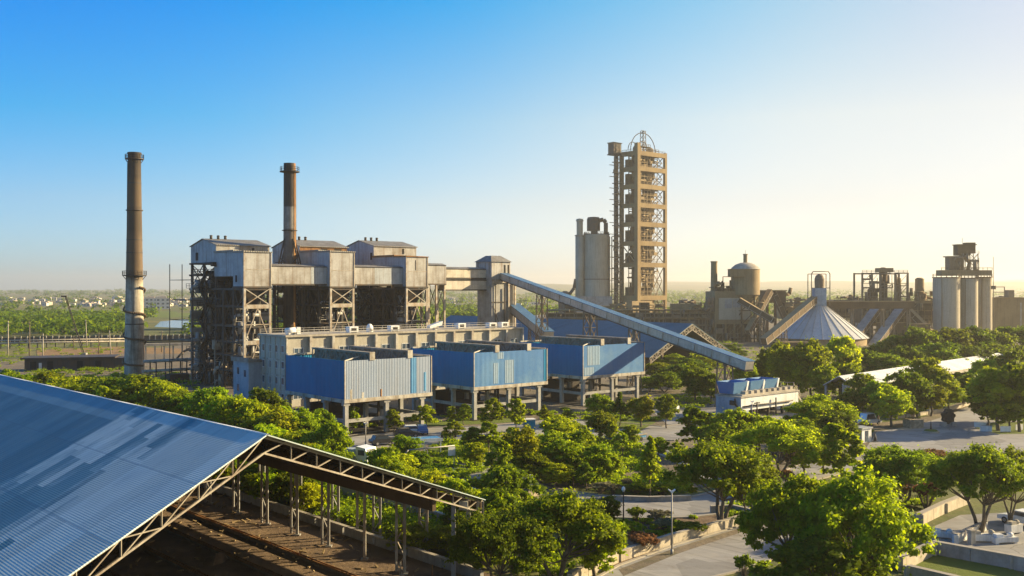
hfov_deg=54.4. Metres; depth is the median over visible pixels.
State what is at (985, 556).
boundary wall
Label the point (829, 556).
tree
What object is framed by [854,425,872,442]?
kiosk
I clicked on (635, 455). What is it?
lawn
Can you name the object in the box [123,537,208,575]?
floor beam
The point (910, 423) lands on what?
stone planter
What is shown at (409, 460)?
tree
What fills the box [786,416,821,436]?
tree
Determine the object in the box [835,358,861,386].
tree
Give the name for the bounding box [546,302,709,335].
pipe gallery
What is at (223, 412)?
tree
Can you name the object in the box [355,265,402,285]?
conveyor gallery
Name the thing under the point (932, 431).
traffic islet
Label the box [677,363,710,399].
tree
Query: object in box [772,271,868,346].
cone store
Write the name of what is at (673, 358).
tree
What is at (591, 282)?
blending silo
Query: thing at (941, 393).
tree
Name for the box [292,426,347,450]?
tree
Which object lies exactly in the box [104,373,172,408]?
tree
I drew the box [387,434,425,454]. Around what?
tree
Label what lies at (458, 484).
tree
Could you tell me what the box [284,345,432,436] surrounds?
elevated cooling unit
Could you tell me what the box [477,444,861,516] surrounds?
loop road
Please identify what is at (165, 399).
tree
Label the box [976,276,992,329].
silo
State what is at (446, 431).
tree
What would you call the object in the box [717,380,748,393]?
feed bin
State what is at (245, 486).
tree
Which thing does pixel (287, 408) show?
tree
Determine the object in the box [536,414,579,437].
tree
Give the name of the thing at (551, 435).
tree
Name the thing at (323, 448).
tree
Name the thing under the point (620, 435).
tree
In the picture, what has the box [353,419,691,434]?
kerb
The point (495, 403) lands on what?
tree
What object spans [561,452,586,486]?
tree
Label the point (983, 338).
tree
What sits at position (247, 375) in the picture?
annex house
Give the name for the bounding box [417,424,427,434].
parked car
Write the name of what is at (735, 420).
tree
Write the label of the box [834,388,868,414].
tree
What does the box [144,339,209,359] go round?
pipe bridge
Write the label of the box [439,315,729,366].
storage shed
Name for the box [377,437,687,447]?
kerb
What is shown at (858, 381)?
tree
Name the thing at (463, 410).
tree
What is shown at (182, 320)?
scaffold tower
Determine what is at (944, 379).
tree
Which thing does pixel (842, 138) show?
sky
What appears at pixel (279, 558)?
floor rubble
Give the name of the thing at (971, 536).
gate pillar
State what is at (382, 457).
tree
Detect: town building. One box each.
[145,296,155,308]
[156,296,168,308]
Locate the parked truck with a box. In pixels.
[345,444,375,461]
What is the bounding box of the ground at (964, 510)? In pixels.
[0,292,1023,575]
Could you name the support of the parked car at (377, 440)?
on the service road at (668, 432)
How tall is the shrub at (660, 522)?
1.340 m
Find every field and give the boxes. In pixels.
[11,309,177,315]
[148,313,189,317]
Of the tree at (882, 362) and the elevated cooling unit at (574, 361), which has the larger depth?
the tree at (882, 362)
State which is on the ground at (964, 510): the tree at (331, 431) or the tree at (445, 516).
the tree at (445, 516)
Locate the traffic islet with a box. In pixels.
[922,423,938,433]
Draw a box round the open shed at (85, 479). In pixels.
[0,374,485,575]
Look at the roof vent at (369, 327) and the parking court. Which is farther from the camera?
the roof vent at (369, 327)
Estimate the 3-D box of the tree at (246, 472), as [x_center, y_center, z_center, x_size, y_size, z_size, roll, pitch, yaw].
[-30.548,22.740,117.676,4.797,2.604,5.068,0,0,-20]
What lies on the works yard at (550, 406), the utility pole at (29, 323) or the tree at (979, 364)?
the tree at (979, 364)
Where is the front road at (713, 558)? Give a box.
[603,498,899,575]
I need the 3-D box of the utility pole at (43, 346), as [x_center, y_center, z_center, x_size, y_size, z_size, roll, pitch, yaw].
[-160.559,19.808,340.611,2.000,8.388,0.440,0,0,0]
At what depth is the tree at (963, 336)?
276.35 m
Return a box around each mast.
[61,296,87,354]
[991,257,995,329]
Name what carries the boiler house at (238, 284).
on the ground at (964, 510)
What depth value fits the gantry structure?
456.28 m
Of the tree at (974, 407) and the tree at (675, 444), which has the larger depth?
the tree at (974, 407)
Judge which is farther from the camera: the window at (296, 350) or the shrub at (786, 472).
the window at (296, 350)
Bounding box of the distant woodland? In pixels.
[0,288,1023,335]
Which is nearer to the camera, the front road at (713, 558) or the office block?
the front road at (713, 558)
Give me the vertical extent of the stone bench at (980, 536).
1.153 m
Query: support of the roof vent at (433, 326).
on the office block
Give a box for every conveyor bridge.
[439,279,486,290]
[446,267,485,278]
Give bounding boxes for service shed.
[772,341,807,346]
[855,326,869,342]
[876,322,905,336]
[908,323,929,330]
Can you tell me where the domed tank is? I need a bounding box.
[728,250,759,341]
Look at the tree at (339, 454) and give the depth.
118.79 m
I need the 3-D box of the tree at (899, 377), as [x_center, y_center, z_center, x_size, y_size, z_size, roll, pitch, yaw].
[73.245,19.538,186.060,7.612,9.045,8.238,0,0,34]
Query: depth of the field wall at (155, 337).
441.22 m
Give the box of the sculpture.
[940,409,956,426]
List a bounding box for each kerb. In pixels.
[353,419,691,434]
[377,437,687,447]
[469,470,852,518]
[477,461,799,496]
[597,525,738,575]
[713,505,904,575]
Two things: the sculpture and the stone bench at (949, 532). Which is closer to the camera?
the stone bench at (949, 532)
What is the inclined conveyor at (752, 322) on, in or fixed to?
on the ground at (964, 510)
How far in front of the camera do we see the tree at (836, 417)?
143.87 m
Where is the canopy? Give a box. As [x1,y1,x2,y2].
[412,436,442,451]
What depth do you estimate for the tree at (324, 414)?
143.39 m
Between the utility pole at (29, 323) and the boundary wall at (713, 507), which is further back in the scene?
the utility pole at (29, 323)
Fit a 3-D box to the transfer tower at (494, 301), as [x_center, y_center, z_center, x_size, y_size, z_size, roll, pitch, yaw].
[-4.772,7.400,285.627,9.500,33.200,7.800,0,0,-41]
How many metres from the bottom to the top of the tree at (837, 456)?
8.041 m
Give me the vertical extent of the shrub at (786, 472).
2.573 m
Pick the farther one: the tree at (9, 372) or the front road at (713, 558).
the tree at (9, 372)
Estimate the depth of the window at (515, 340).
240.04 m
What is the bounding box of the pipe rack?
[141,358,218,382]
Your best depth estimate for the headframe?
445.49 m
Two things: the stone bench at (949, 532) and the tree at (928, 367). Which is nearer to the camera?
the stone bench at (949, 532)
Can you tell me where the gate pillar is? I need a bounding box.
[966,528,976,544]
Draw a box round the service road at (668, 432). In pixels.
[351,419,696,447]
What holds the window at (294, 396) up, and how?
in the office block
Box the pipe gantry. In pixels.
[405,445,454,464]
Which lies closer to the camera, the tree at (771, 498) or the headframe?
the tree at (771, 498)
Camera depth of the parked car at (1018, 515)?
100.41 m
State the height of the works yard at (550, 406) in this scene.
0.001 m
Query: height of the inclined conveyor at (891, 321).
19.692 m
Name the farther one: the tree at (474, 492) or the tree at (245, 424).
the tree at (245, 424)
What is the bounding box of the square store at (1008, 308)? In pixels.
[992,287,1023,330]
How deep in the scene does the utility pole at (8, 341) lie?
346.62 m
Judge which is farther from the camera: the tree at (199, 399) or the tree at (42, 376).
the tree at (42, 376)
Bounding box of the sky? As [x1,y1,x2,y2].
[0,0,1023,289]
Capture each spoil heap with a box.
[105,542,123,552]
[115,540,149,555]
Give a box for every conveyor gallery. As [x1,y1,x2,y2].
[272,264,326,284]
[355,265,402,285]
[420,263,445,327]
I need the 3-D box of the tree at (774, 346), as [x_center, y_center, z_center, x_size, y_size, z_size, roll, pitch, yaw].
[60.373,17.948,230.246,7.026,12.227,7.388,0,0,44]
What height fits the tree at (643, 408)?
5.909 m
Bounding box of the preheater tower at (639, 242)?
[607,130,666,308]
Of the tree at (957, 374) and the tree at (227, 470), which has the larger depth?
the tree at (957, 374)
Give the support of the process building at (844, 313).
on the ground at (964, 510)
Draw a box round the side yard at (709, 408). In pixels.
[654,403,795,424]
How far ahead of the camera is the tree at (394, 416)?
165.01 m
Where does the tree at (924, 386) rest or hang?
on the lawn at (885, 420)
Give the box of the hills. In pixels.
[0,280,1023,292]
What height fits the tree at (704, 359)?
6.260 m
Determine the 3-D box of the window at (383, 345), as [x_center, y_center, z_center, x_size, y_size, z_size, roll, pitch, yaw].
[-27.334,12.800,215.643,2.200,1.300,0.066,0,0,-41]
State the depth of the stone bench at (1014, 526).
96.86 m
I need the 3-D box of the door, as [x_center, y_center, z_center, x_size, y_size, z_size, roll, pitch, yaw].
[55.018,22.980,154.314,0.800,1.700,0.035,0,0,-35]
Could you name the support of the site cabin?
on the works yard at (550, 406)
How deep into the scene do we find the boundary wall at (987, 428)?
165.88 m
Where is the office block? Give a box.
[258,322,523,406]
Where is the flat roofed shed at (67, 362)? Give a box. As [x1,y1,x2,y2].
[20,354,123,370]
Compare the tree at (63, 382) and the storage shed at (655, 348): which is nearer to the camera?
the tree at (63, 382)
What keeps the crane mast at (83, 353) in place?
on the ground at (964, 510)
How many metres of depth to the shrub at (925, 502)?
107.61 m
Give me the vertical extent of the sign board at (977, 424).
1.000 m
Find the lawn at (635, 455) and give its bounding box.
[429,441,668,470]
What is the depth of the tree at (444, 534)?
88.97 m
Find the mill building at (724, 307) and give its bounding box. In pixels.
[705,276,764,341]
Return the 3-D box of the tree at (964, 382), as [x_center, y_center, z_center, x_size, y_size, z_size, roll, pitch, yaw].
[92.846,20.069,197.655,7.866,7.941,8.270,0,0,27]
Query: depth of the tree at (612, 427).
152.36 m
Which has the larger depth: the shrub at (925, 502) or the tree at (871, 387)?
the tree at (871, 387)
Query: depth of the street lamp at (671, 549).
89.51 m
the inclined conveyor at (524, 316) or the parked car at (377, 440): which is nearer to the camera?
the parked car at (377, 440)
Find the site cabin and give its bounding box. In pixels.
[523,418,535,430]
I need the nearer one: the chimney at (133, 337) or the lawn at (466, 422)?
the lawn at (466, 422)
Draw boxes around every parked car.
[368,434,396,445]
[393,427,420,436]
[404,424,423,434]
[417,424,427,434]
[997,508,1023,523]
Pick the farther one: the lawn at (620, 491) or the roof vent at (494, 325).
the roof vent at (494, 325)
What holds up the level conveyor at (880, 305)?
on the works yard at (550, 406)
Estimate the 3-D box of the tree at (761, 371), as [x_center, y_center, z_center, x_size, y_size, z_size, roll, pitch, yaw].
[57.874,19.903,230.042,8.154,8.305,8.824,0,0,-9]
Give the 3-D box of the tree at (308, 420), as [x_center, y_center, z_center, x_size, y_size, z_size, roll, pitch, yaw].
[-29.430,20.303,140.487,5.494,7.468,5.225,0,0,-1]
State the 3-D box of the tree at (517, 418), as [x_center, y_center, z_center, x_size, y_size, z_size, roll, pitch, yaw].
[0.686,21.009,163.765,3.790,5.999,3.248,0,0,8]
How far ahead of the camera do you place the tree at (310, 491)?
105.04 m
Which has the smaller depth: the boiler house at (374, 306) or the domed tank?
the boiler house at (374, 306)
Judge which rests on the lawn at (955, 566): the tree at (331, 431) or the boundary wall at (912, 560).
the boundary wall at (912, 560)
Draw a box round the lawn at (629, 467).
[561,458,631,481]
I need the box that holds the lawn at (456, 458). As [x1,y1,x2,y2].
[438,456,485,462]
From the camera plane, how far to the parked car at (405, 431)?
158.80 m
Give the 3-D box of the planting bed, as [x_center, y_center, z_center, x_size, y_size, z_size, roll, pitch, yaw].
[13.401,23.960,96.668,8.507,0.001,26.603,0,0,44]
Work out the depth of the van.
173.75 m
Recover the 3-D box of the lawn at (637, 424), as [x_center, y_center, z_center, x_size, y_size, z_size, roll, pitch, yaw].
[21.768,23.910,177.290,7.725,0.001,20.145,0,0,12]
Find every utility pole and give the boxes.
[7,321,8,356]
[26,321,31,355]
[42,334,43,354]
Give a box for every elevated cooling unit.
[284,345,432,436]
[410,340,547,420]
[518,335,644,406]
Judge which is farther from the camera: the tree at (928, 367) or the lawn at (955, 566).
the tree at (928, 367)
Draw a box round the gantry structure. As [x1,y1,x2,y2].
[850,267,932,338]
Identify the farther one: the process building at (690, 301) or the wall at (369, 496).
the process building at (690, 301)
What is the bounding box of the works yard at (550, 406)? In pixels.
[0,321,1019,489]
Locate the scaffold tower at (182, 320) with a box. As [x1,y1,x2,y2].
[169,264,205,386]
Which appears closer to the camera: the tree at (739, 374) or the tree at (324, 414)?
the tree at (324, 414)
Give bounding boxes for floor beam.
[88,560,121,575]
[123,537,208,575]
[146,519,283,575]
[168,504,357,575]
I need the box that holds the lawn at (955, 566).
[916,555,1022,575]
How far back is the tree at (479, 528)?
74.23 m
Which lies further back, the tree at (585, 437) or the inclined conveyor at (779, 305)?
the inclined conveyor at (779, 305)
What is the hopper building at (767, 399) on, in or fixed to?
on the works yard at (550, 406)
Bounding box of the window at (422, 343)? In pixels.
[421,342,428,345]
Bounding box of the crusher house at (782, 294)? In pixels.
[759,287,792,331]
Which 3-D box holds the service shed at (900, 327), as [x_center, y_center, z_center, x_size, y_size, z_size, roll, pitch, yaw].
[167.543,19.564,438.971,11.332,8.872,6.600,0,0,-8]
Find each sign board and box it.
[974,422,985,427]
[1000,426,1010,431]
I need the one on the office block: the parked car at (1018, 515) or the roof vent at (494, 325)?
the roof vent at (494, 325)
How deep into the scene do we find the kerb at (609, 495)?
116.30 m
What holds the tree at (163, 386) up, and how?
on the works yard at (550, 406)
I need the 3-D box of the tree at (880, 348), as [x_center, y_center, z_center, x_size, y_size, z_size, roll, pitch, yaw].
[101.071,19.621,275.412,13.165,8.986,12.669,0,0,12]
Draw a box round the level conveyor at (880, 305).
[827,301,914,331]
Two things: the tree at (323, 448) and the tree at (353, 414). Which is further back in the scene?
the tree at (353, 414)
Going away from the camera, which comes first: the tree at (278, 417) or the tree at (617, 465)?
the tree at (617, 465)
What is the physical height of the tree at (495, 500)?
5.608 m
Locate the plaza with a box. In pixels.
[860,407,1023,460]
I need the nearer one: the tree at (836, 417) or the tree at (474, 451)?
the tree at (474, 451)
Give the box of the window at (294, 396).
[293,395,302,399]
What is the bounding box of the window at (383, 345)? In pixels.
[382,344,389,347]
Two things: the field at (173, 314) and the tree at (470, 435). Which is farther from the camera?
the field at (173, 314)
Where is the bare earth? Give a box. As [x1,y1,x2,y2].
[37,346,183,355]
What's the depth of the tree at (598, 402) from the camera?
173.28 m
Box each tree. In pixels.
[0,368,19,377]
[13,372,47,383]
[27,369,71,384]
[47,374,93,392]
[67,376,125,393]
[89,376,137,399]
[95,386,116,399]
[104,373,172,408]
[132,375,187,406]
[151,390,194,411]
[164,392,195,414]
[181,386,234,416]
[191,410,206,419]
[201,394,233,421]
[207,459,240,480]
[208,393,265,425]
[211,465,240,486]
[228,398,271,428]
[235,469,257,487]
[236,474,284,494]
[238,417,258,429]
[246,386,291,410]
[246,472,283,499]
[248,463,278,470]
[253,422,288,436]
[255,406,302,430]
[257,466,285,478]
[271,472,320,499]
[277,426,303,441]
[279,405,292,420]
[289,407,319,431]
[289,482,326,512]
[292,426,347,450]
[302,442,320,446]
[304,443,334,457]
[305,480,336,497]
[309,408,335,429]
[309,420,355,458]
[315,448,344,456]
[320,419,349,430]
[349,406,360,432]
[363,444,409,475]
[376,452,419,475]
[381,518,445,549]
[385,409,401,430]
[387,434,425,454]
[409,466,451,499]
[411,405,438,423]
[412,452,432,470]
[430,523,458,549]
[438,497,464,525]
[439,476,473,496]
[441,421,465,436]
[443,504,552,575]
[446,406,457,419]
[456,404,471,424]
[458,488,487,520]
[459,431,467,445]
[459,442,488,462]
[463,426,483,446]
[463,487,523,515]
[465,464,547,511]
[471,543,496,566]
[473,421,502,452]
[477,484,627,575]
[478,397,504,429]
[483,439,512,472]
[497,423,541,466]
[504,397,526,428]
[506,427,514,434]
[511,450,550,479]
[535,405,552,418]
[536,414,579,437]
[538,442,550,454]
[538,461,571,489]
[539,437,584,468]
[540,429,564,443]
[556,427,598,449]
[561,410,576,419]
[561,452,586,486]
[561,509,629,575]
[574,462,596,490]
[576,421,585,429]
[580,442,617,478]
[584,393,616,416]
[584,409,617,436]
[584,495,621,521]
[601,421,618,443]
[602,453,622,477]
[610,431,633,455]
[611,392,630,425]
[622,424,640,441]
[626,395,656,426]
[632,435,665,495]
[639,376,660,391]
[643,362,671,375]
[645,371,682,391]
[653,353,685,364]
[653,394,679,427]
[654,437,672,456]
[657,437,782,519]
[658,364,687,381]
[664,442,684,466]
[674,406,714,441]
[677,358,713,373]
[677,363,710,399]
[686,353,722,366]
[692,422,732,443]
[695,372,721,404]
[707,407,757,433]
[718,452,781,511]
[723,343,748,356]
[723,414,825,482]
[730,365,760,378]
[730,466,853,550]
[736,532,890,575]
[745,414,775,451]
[754,357,774,377]
[756,339,782,375]
[763,342,805,386]
[773,463,940,569]
[780,439,823,474]
[781,393,871,440]
[783,357,813,400]
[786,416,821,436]
[791,336,834,396]
[806,363,843,394]
[811,432,842,473]
[815,410,862,440]
[818,422,867,477]
[823,334,863,386]
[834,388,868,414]
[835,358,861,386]
[839,372,875,410]
[846,442,945,501]
[857,349,882,372]
[859,379,890,418]
[859,455,905,492]
[860,342,890,365]
[865,353,910,371]
[867,384,914,426]
[876,334,913,349]
[881,344,928,369]
[882,368,921,413]
[891,323,945,356]
[898,389,918,417]
[900,372,936,416]
[902,356,951,406]
[911,441,1023,532]
[912,341,968,360]
[922,325,978,356]
[923,383,949,415]
[928,372,960,407]
[944,345,996,359]
[944,382,968,409]
[945,324,1008,347]
[950,372,977,400]
[951,372,962,378]
[958,372,982,390]
[963,358,1002,373]
[964,365,1023,430]
[964,394,999,424]
[978,443,1023,520]
[983,328,1023,349]
[984,343,1016,354]
[990,397,1023,425]
[993,347,1023,366]
[995,358,1023,431]
[996,325,1023,351]
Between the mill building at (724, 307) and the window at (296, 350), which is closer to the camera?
the window at (296, 350)
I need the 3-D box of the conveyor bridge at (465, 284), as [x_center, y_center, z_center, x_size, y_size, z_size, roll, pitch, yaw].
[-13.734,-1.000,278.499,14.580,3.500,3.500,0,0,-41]
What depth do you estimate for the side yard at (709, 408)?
191.37 m
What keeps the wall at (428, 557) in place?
on the ground at (964, 510)
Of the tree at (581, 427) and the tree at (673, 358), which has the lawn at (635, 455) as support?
the tree at (581, 427)
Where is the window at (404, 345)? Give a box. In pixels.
[402,343,409,348]
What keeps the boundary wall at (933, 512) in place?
on the ground at (964, 510)
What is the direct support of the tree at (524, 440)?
on the works yard at (550, 406)
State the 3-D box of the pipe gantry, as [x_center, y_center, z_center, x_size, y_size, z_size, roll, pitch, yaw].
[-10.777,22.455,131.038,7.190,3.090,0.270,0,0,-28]
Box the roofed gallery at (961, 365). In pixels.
[823,352,1011,399]
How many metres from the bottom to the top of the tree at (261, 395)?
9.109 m
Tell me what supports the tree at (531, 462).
on the works yard at (550, 406)
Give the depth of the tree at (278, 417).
137.32 m
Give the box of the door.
[865,431,868,441]
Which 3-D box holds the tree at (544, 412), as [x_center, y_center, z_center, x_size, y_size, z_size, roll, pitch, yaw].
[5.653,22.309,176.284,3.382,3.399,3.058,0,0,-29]
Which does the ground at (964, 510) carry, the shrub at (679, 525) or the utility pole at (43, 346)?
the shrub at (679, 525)
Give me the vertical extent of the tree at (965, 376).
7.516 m
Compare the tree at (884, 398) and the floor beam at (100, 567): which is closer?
the floor beam at (100, 567)
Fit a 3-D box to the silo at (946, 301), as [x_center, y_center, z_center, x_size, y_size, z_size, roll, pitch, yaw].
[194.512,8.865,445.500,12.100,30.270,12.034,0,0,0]
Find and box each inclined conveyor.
[500,273,754,406]
[510,303,554,339]
[737,298,775,344]
[745,289,772,333]
[760,296,816,344]
[772,290,786,318]
[856,309,882,340]
[868,309,905,344]
[905,309,932,330]
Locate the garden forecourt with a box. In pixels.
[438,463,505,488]
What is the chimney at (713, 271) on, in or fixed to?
on the works yard at (550, 406)
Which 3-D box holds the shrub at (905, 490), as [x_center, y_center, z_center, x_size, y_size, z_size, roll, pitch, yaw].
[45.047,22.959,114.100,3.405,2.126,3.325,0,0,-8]
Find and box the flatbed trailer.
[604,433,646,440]
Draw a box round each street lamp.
[621,486,624,520]
[668,489,674,553]
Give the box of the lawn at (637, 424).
[616,416,654,429]
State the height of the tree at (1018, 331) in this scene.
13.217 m
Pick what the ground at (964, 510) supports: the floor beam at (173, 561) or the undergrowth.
the undergrowth
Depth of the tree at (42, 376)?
191.68 m
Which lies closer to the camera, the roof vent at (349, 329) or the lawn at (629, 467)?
the lawn at (629, 467)
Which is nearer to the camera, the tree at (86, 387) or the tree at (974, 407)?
the tree at (974, 407)
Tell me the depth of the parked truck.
133.48 m
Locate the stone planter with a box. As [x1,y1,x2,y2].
[903,418,923,428]
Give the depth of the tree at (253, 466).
122.61 m
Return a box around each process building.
[679,300,702,308]
[777,297,806,318]
[827,295,860,325]
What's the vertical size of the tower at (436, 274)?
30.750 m
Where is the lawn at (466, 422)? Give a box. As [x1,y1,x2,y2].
[416,418,511,425]
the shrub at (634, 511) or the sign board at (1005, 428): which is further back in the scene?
the sign board at (1005, 428)
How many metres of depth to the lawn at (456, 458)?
138.58 m
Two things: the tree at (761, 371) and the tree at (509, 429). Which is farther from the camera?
the tree at (761, 371)
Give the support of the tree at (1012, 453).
on the parking court
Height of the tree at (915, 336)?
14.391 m
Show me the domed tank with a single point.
(745, 279)
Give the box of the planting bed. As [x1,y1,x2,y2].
[614,515,716,564]
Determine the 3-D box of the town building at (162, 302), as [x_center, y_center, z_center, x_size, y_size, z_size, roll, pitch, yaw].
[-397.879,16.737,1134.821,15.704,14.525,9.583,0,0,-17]
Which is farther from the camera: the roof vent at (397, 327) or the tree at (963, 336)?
the tree at (963, 336)
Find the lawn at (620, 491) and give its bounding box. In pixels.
[589,478,686,494]
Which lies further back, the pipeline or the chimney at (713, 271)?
the chimney at (713, 271)
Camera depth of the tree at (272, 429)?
131.99 m
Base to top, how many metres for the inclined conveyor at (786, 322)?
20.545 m
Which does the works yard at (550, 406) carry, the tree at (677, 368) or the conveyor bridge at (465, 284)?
the tree at (677, 368)
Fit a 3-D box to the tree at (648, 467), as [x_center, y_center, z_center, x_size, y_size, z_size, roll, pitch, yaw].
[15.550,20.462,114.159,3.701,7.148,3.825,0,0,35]
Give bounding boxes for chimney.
[122,152,146,375]
[274,163,304,332]
[709,261,717,335]
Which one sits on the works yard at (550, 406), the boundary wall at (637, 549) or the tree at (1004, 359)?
the tree at (1004, 359)
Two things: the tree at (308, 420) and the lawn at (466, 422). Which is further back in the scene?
the lawn at (466, 422)
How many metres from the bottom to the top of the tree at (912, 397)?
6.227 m
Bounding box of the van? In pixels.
[857,412,881,424]
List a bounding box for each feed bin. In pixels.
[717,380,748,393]
[734,378,764,389]
[752,377,779,387]
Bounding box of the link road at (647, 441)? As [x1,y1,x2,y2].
[637,437,720,479]
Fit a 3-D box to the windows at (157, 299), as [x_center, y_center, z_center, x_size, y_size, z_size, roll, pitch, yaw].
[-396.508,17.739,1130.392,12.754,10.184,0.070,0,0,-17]
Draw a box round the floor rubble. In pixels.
[99,485,464,575]
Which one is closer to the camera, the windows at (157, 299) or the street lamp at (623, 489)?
the street lamp at (623, 489)
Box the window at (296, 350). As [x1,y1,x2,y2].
[294,348,303,352]
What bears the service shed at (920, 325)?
on the works yard at (550, 406)
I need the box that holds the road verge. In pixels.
[619,529,740,575]
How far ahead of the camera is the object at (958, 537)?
94.18 m
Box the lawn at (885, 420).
[869,402,958,421]
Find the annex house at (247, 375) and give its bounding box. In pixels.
[231,356,261,398]
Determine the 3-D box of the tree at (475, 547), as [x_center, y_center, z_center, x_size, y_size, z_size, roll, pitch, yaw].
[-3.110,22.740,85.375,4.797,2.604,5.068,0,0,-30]
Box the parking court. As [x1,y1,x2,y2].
[929,513,1023,555]
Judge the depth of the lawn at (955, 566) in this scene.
85.28 m
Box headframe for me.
[936,242,991,275]
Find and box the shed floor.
[73,486,494,575]
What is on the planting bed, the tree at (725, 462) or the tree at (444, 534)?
the tree at (725, 462)
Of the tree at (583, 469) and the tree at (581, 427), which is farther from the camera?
the tree at (581, 427)
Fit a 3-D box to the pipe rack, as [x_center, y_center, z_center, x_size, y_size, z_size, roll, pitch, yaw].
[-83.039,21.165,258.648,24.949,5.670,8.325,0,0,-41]
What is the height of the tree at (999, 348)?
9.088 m
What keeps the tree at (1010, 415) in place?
on the lawn at (1013, 424)
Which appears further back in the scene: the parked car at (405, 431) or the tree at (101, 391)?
the tree at (101, 391)
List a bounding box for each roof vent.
[285,327,300,334]
[346,326,358,332]
[366,324,372,331]
[387,325,399,330]
[427,321,442,329]
[454,323,465,328]
[486,322,496,327]
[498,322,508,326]
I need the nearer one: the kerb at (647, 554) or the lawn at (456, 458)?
the kerb at (647, 554)
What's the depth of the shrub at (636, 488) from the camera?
115.83 m
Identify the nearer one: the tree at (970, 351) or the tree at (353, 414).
the tree at (353, 414)
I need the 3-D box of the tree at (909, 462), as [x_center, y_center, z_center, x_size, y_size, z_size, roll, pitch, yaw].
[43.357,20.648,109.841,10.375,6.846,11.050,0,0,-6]
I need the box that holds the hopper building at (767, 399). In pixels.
[715,382,802,414]
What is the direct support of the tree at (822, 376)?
on the works yard at (550, 406)
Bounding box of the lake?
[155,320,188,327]
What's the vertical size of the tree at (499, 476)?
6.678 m
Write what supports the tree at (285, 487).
on the ground at (964, 510)
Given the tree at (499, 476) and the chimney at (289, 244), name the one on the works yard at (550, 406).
the chimney at (289, 244)
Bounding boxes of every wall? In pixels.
[0,334,201,341]
[199,480,483,575]
[241,467,450,520]
[567,515,736,575]
[610,495,690,501]
[710,504,749,512]
[886,402,969,419]
[898,541,936,571]
[904,564,959,575]
[914,493,969,524]
[931,540,1023,571]
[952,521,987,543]
[980,425,991,431]
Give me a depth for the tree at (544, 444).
124.73 m
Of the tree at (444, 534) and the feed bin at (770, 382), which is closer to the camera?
the tree at (444, 534)
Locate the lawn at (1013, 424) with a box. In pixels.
[977,422,1023,433]
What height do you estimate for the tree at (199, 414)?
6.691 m
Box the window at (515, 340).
[511,338,517,342]
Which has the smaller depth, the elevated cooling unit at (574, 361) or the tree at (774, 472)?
the tree at (774, 472)
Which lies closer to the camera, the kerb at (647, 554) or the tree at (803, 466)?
the kerb at (647, 554)
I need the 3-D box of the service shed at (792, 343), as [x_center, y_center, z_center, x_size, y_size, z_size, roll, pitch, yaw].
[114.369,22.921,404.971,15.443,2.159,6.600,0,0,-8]
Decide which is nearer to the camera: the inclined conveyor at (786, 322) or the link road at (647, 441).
the link road at (647, 441)
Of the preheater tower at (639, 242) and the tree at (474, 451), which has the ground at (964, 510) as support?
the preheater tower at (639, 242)
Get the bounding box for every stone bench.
[931,528,954,539]
[976,529,994,540]
[991,532,1018,544]
[1004,519,1022,533]
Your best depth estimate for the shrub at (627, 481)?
118.15 m
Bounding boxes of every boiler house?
[186,235,272,386]
[271,236,354,332]
[347,237,428,329]
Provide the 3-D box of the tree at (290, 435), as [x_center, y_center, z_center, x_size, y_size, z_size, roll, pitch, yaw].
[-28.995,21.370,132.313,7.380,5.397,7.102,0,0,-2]
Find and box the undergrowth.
[0,340,1001,575]
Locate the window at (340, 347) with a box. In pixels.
[339,346,347,349]
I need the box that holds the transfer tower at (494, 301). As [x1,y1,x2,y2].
[475,256,515,326]
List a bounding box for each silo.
[558,217,611,311]
[932,274,960,331]
[958,274,978,328]
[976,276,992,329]
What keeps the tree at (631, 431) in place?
on the lawn at (635, 455)
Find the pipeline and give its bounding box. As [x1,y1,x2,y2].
[0,338,124,348]
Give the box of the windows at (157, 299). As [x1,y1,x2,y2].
[157,299,168,307]
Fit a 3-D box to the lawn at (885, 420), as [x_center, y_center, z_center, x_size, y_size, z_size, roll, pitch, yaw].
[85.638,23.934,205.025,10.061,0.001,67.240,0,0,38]
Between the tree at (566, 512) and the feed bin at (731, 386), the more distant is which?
the feed bin at (731, 386)
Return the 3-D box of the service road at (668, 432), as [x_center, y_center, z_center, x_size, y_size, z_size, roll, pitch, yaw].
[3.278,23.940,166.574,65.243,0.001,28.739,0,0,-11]
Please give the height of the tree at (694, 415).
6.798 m
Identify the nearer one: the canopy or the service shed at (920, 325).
the canopy
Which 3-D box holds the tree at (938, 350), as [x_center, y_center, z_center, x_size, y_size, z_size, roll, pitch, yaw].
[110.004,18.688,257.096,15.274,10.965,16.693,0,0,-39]
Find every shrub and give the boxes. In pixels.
[589,481,611,493]
[605,484,621,494]
[621,478,632,483]
[622,483,647,493]
[625,505,646,521]
[627,530,659,550]
[647,509,673,519]
[650,517,675,530]
[651,481,675,494]
[662,520,709,531]
[733,553,754,575]
[778,469,794,483]
[900,483,917,496]
[907,409,917,418]
[912,482,937,508]
[923,448,948,457]

